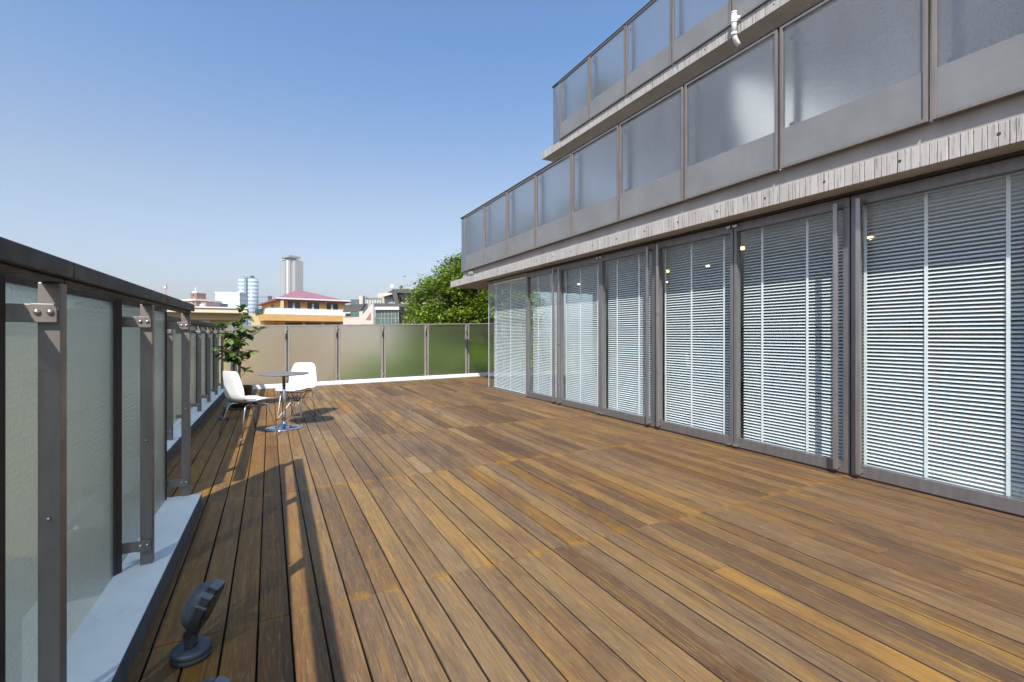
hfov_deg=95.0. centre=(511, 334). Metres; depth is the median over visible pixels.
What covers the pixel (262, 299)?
blue grey block
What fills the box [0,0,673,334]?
sky
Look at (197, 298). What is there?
brick apartment block
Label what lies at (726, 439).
door
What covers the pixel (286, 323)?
window
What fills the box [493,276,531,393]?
venetian blind
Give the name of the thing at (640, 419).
door
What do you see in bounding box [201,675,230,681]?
floodlight
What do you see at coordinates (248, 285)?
round glass tower
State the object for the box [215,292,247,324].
white office block
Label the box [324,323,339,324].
window
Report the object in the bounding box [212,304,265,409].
potted plant
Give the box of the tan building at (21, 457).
[6,302,248,559]
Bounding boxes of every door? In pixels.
[525,266,558,403]
[558,256,600,413]
[599,243,655,426]
[656,224,733,445]
[732,197,850,473]
[851,155,1023,515]
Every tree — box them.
[18,322,137,499]
[393,250,565,372]
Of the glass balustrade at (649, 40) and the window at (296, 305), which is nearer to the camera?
the glass balustrade at (649, 40)
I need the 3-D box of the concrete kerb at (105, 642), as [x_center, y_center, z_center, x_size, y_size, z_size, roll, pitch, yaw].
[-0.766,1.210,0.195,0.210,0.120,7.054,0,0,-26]
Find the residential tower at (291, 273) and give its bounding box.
[280,255,302,295]
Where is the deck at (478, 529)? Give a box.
[122,373,1023,681]
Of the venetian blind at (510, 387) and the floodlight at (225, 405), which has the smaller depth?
the floodlight at (225, 405)
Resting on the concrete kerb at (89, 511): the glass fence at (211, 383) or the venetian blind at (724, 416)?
the glass fence at (211, 383)
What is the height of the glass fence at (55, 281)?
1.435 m
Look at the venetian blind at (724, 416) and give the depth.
5.75 m
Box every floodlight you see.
[169,578,224,667]
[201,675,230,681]
[218,400,234,419]
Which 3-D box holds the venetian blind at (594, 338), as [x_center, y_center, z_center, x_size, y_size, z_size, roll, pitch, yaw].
[1.215,0.024,7.837,0.060,2.408,1.112,0,0,-27]
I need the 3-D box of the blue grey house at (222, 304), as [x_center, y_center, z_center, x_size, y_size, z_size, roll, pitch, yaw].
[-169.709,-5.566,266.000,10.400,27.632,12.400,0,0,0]
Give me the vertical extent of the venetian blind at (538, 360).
2.408 m
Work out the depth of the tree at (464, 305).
19.78 m
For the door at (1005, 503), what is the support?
in the terrace building at (973, 146)
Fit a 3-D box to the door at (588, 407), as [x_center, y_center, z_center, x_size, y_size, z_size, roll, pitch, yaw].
[1.091,0.010,7.776,0.135,2.444,1.166,0,0,-27]
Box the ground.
[6,335,592,681]
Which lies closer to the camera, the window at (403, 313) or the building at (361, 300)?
the window at (403, 313)
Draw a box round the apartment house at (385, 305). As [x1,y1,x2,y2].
[343,282,452,325]
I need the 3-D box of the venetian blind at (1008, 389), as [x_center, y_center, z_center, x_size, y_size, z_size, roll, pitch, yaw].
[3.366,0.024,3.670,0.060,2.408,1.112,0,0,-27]
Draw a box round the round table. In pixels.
[258,371,308,431]
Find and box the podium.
[22,378,592,681]
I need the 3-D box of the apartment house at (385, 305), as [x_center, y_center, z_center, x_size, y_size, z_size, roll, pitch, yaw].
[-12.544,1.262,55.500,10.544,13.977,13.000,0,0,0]
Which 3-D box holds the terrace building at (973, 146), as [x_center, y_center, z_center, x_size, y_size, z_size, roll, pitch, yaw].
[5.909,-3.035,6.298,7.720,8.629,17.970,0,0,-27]
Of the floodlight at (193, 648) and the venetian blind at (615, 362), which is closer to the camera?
the floodlight at (193, 648)
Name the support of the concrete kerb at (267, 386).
on the deck base at (85, 562)
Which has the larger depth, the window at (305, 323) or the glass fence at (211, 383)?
the window at (305, 323)
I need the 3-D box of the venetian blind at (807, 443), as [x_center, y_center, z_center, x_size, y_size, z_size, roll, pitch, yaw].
[2.829,0.024,4.712,0.060,2.408,1.112,0,0,-27]
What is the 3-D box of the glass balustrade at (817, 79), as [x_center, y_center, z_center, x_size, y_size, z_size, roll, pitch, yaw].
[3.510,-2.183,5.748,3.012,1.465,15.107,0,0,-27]
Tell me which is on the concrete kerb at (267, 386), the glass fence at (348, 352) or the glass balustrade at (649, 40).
the glass fence at (348, 352)
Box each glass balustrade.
[460,0,1023,271]
[552,0,769,143]
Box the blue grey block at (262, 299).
[259,296,271,308]
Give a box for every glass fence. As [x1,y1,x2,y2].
[0,237,194,681]
[67,302,227,533]
[220,323,521,384]
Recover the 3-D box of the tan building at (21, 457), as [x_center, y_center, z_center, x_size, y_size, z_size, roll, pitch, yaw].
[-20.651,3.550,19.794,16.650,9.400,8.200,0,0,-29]
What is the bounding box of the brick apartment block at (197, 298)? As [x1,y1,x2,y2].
[181,288,219,306]
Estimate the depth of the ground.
14.93 m
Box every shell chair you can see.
[218,371,278,440]
[275,362,316,419]
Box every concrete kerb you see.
[67,493,201,681]
[71,386,224,529]
[252,370,525,388]
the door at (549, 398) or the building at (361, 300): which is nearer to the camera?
the door at (549, 398)
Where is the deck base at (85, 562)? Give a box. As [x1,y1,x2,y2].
[67,388,371,681]
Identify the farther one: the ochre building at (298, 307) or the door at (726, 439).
the ochre building at (298, 307)
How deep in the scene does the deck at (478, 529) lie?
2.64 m
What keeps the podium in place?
on the ground
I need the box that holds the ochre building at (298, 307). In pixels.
[251,290,350,326]
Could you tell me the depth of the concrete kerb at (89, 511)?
3.79 m
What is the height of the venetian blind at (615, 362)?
2.408 m
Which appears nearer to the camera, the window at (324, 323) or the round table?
the round table
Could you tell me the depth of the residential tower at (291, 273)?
904.51 m
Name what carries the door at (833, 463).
in the terrace building at (973, 146)
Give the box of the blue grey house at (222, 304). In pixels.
[214,301,227,306]
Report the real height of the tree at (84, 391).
8.700 m
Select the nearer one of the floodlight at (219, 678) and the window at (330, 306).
the floodlight at (219, 678)
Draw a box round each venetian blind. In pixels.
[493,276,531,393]
[533,273,564,396]
[566,262,606,407]
[608,253,651,417]
[664,236,729,434]
[743,212,842,459]
[862,173,1023,498]
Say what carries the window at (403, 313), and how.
in the apartment house at (385, 305)
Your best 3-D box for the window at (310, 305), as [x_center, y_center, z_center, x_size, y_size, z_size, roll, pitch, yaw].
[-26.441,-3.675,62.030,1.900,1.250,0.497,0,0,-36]
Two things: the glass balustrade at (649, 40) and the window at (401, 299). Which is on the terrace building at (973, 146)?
the glass balustrade at (649, 40)
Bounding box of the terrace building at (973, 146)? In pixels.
[451,0,1023,517]
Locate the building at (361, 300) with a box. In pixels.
[350,296,367,316]
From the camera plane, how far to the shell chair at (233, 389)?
5.62 m
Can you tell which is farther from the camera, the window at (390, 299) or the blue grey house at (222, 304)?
the blue grey house at (222, 304)
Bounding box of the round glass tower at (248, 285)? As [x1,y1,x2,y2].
[238,275,258,324]
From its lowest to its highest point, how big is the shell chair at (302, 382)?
0.812 m
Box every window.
[284,300,299,308]
[286,323,301,324]
[304,301,318,308]
[305,323,320,324]
[323,302,337,309]
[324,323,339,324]
[388,296,392,302]
[400,296,416,300]
[402,311,412,321]
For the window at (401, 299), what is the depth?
50.51 m
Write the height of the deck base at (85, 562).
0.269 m

